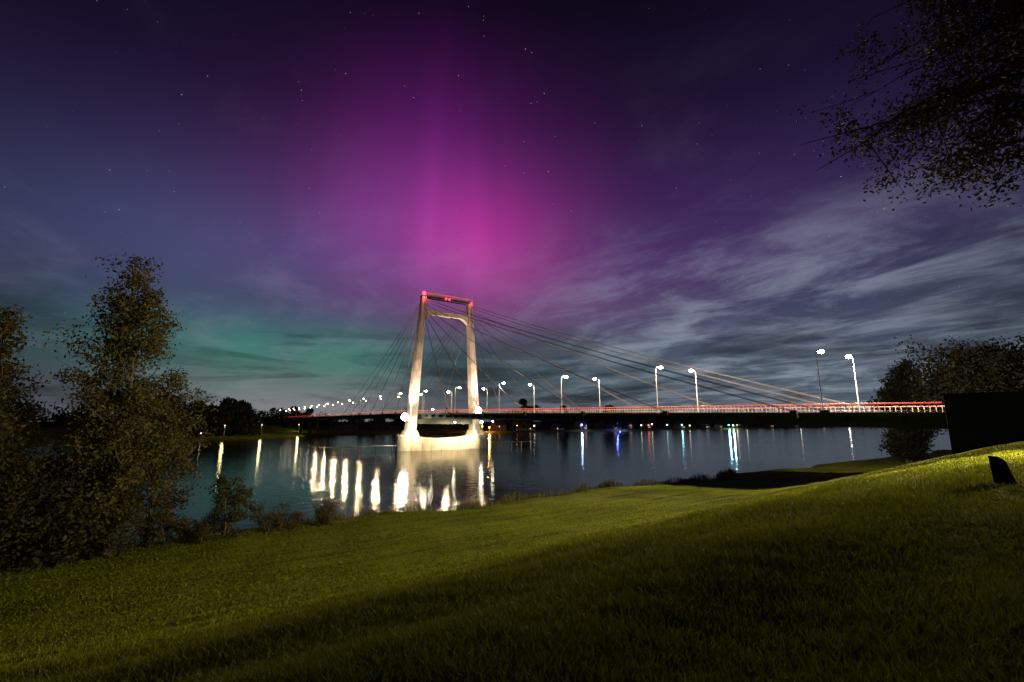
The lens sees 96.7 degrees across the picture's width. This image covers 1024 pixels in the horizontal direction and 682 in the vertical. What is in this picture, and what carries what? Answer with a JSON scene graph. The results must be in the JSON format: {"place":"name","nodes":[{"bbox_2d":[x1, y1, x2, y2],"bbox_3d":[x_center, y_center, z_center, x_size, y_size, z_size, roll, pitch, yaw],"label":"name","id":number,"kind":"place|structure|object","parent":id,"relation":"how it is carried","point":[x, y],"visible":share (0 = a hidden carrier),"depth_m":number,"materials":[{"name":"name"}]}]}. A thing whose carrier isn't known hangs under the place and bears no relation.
{"place":"outdoors","nodes":[
{"label":"outdoors","id":0,"kind":"place"},
{"bbox_2d":[0,427,951,562],"bbox_3d":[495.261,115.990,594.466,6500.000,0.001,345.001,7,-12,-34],"label":"river","id":1,"kind":"structure","parent":0,"point":[301,473],"depth_m":123.23,"materials":[{"name":"blue liquid"}]},
{"bbox_2d":[0,422,1023,681],"bbox_3d":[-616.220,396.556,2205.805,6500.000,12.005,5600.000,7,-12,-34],"label":"ground","id":2,"kind":"structure","parent":0,"point":[730,486],"depth_m":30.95,"materials":[{"name":"green plant"}]},
{"bbox_2d":[0,303,50,505],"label":"poplar tree","id":3,"kind":"object","parent":2,"relation":"on","point":[6,328],"visible":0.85,"depth_m":36.18,"materials":[{"name":"green plant"}]},
{"bbox_2d":[0,357,56,537],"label":"poplar tree","id":4,"kind":"object","parent":2,"relation":"on","point":[28,414],"visible":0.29,"depth_m":38.92,"materials":[{"name":"green plant"}]},
{"bbox_2d":[0,441,77,552],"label":"alder tree","id":5,"kind":"object","parent":2,"relation":"on","point":[34,452],"visible":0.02,"depth_m":41.20,"materials":[{"name":"green plant"}]},
{"bbox_2d":[0,429,98,573],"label":"alder tree","id":6,"kind":"object","parent":2,"relation":"on","point":[12,490],"visible":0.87,"depth_m":32.93,"materials":[{"name":"green plant"}]},
{"bbox_2d":[7,447,101,554],"bbox_3d":[-39.016,14.440,40.163,8.992,10.414,10.008,0,-10,0],"label":"alder tree","id":7,"kind":"object","parent":2,"relation":"on","point":[64,465],"visible":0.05,"depth_m":38.94,"materials":[{"name":"green plant"}]},
{"bbox_2d":[0,440,143,555],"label":"alder tree","id":8,"kind":"object","parent":2,"relation":"on","point":[71,477],"visible":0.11,"depth_m":36.48,"materials":[{"name":"green plant"}]},
{"bbox_2d":[0,472,152,571],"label":"shrub","id":9,"kind":"object","parent":2,"relation":"on","point":[63,544],"visible":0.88,"depth_m":34.01,"materials":[{"name":"green plant"}]},
{"bbox_2d":[42,252,187,554],"bbox_3d":[-33.531,4.888,38.197,9.748,25.453,12.440,2,-10,-13],"label":"poplar tree","id":10,"kind":"object","parent":2,"relation":"on","point":[120,348],"visible":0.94,"depth_m":37.83,"materials":[{"name":"green plant"}]},
{"bbox_2d":[86,506,150,558],"bbox_3d":[-30.887,15.260,35.983,3.442,4.055,4.437,0,-10,0],"label":"shrub","id":11,"kind":"object","parent":2,"relation":"on","point":[115,541],"visible":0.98,"depth_m":36.01,"materials":[{"name":"green plant"}]},
{"bbox_2d":[91,366,225,546],"bbox_3d":[-31.972,10.105,40.895,9.157,16.174,8.422,0,-10,0],"label":"alder tree","id":12,"kind":"object","parent":2,"relation":"on","point":[170,436],"visible":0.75,"depth_m":40.99,"materials":[{"name":"green plant"}]},
{"bbox_2d":[128,394,192,436],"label":"grove","id":13,"kind":"object","parent":2,"relation":"on","point":[185,405],"visible":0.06,"depth_m":267.31,"materials":[{"name":"green plant"}]},
{"bbox_2d":[142,504,186,546],"bbox_3d":[-29.840,16.132,39.385,4.084,3.324,3.460,-7,-12,36],"label":"shrub","id":14,"kind":"object","parent":2,"relation":"on","point":[158,519],"visible":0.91,"depth_m":38.95,"materials":[{"name":"green plant"}]},
{"bbox_2d":[168,512,215,542],"bbox_3d":[-28.911,16.621,40.337,3.408,2.933,4.168,-3,-10,15],"label":"shrub","id":15,"kind":"object","parent":2,"relation":"on","point":[182,528],"visible":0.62,"depth_m":39.80,"materials":[{"name":"green plant"}]},
{"bbox_2d":[174,517,223,543],"bbox_3d":[-27.513,16.655,39.820,3.925,2.539,3.431,7,-12,-33],"label":"shrub","id":16,"kind":"object","parent":2,"relation":"on","point":[202,535],"visible":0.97,"depth_m":39.70,"materials":[{"name":"green plant"}]},
{"bbox_2d":[178,396,269,435],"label":"grove","id":17,"kind":"object","parent":2,"relation":"on","point":[241,417],"visible":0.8,"depth_m":310.04,"materials":[{"name":"green plant"}]},
{"bbox_2d":[205,474,255,539],"bbox_3d":[-26.103,15.232,41.868,3.874,6.196,6.660,0,-10,0],"label":"sapling","id":18,"kind":"object","parent":2,"relation":"on","point":[234,499],"visible":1,"depth_m":41.29,"materials":[{"name":"green plant"}]},
{"bbox_2d":[246,497,292,531],"bbox_3d":[-23.829,17.127,44.847,2.635,3.472,4.667,-2,-10,11],"label":"shrub","id":19,"kind":"object","parent":2,"relation":"on","point":[256,515],"visible":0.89,"depth_m":44.01,"materials":[{"name":"green plant"}]},
{"bbox_2d":[264,510,304,530],"bbox_3d":[-22.677,17.990,45.455,2.153,2.296,3.741,-10,-14,44],"label":"shrub","id":20,"kind":"object","parent":2,"relation":"on","point":[293,523],"visible":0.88,"depth_m":45.39,"materials":[{"name":"green plant"}]},
{"bbox_2d":[273,406,316,424],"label":"grove","id":21,"kind":"object","parent":2,"relation":"on","point":[309,411],"visible":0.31,"depth_m":525.13,"materials":[{"name":"green plant"}]},
{"bbox_2d":[314,505,336,524],"bbox_3d":[-19.294,18.303,47.233,2.373,2.438,2.234,0,-10,0],"label":"shrub","id":22,"kind":"object","parent":2,"relation":"on","point":[327,521],"visible":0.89,"depth_m":46.93,"materials":[{"name":"green plant"}]},
{"bbox_2d":[310,495,340,525],"bbox_3d":[-19.588,17.861,47.423,3.010,3.068,3.364,0,-10,0],"label":"shrub","id":23,"kind":"object","parent":2,"relation":"on","point":[327,503],"visible":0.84,"depth_m":47.44,"materials":[{"name":"green plant"}]},
{"bbox_2d":[8,468,737,562],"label":"reeds","id":24,"kind":"object","parent":2,"relation":"on","point":[585,487],"visible":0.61,"depth_m":59.58,"materials":[{"name":"green plant"}]},
{"bbox_2d":[2,402,756,430],"bbox_3d":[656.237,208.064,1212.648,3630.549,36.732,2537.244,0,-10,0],"label":"distant treeline","id":25,"kind":"object","parent":2,"relation":"on","point":[59,421],"visible":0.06,"depth_m":433.98,"materials":[{"name":"green plant"}]},
{"bbox_2d":[490,422,505,430],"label":"walls","id":26,"kind":"structure","parent":2,"relation":"on","point":[493,427],"depth_m":474.57,"materials":[{"name":"brick"}]},
{"bbox_2d":[490,420,505,425],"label":"roof","id":27,"kind":"structure","parent":26,"relation":"on","point":[498,423],"depth_m":477.06,"materials":[{"name":"grey tile"}]},
{"bbox_2d":[508,398,539,428],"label":"grove","id":28,"kind":"object","parent":2,"relation":"on","point":[523,423],"visible":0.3,"depth_m":462.67,"materials":[{"name":"green plant"}]},
{"bbox_2d":[551,424,563,429],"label":"walls","id":29,"kind":"structure","parent":2,"relation":"on","point":[553,427],"depth_m":523.42,"materials":[{"name":"brick"}]},
{"bbox_2d":[574,421,586,429],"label":"walls","id":30,"kind":"structure","parent":2,"relation":"on","point":[577,426],"depth_m":541.75,"materials":[{"name":"brick"}]},
{"bbox_2d":[554,404,632,427],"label":"grove","id":31,"kind":"object","parent":2,"relation":"on","point":[562,424],"visible":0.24,"depth_m":507.90,"materials":[{"name":"green plant"}]},
{"bbox_2d":[622,424,632,428],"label":"walls","id":32,"kind":"structure","parent":2,"relation":"on","point":[630,426],"depth_m":591.73,"materials":[{"name":"brick"}]},
{"bbox_2d":[273,291,1023,453],"bbox_3d":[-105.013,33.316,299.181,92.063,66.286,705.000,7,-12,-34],"label":"cable stayed bridge","id":33,"kind":"structure","parent":2,"relation":"on","point":[973,421],"depth_m":89.83,"materials":[{"name":"paint"}]},
{"bbox_2d":[561,376,567,407],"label":"street lamp","id":34,"kind":"object","parent":33,"relation":"on","point":[561,389],"visible":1,"depth_m":109.47,"materials":[{"name":"silver metal"}]},
{"bbox_2d":[655,366,662,412],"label":"street lamp","id":35,"kind":"object","parent":33,"relation":"on","point":[656,387],"visible":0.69,"depth_m":86.58,"materials":[{"name":"silver metal"}]},
{"bbox_2d":[689,369,698,410],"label":"street lamp","id":36,"kind":"object","parent":33,"relation":"on","point":[690,370],"visible":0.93,"depth_m":93.31,"materials":[{"name":"silver metal"}]},
{"bbox_2d":[816,350,823,409],"bbox_3d":[43.913,5.606,64.422,2.130,9.000,0.800,7,-12,-34],"label":"street lamp","id":37,"kind":"object","parent":33,"relation":"on","point":[820,351],"visible":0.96,"depth_m":63.98,"materials":[{"name":"silver metal"}]},
{"bbox_2d":[846,355,860,411],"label":"street lamp","id":38,"kind":"object","parent":33,"relation":"on","point":[848,356],"visible":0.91,"depth_m":70.72,"materials":[{"name":"silver metal"}]},
{"bbox_2d":[673,423,684,427],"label":"walls","id":39,"kind":"structure","parent":2,"relation":"on","point":[675,425],"depth_m":635.79,"materials":[{"name":"brick"}]},
{"bbox_2d":[865,356,945,462],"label":"willow tree","id":40,"kind":"object","parent":2,"relation":"on","point":[907,445],"visible":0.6,"depth_m":112.10,"materials":[{"name":"green plant"}]},
{"bbox_2d":[790,0,1023,221],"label":"maple tree","id":41,"kind":"object","parent":2,"relation":"on","point":[1011,22],"visible":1,"depth_m":14.08,"materials":[{"name":"green plant"}]},
{"bbox_2d":[890,332,1023,430],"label":"oak tree","id":42,"kind":"object","parent":2,"relation":"on","point":[971,370],"visible":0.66,"depth_m":86.14,"materials":[{"name":"green plant"}]},
{"bbox_2d":[988,456,1016,484],"bbox_3d":[13.002,3.505,12.044,0.623,0.910,0.317,3,-10,-17],"label":"boundary stone","id":43,"kind":"object","parent":2,"relation":"on","point":[1000,470],"visible":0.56,"depth_m":11.94,"materials":[{"name":"stone"}]},
{"bbox_2d":[0,0,1023,421],"label":"sky","id":44,"kind":"structure","parent":0,"point":[638,176],"materials":[{"name":"purple"}]}
]}

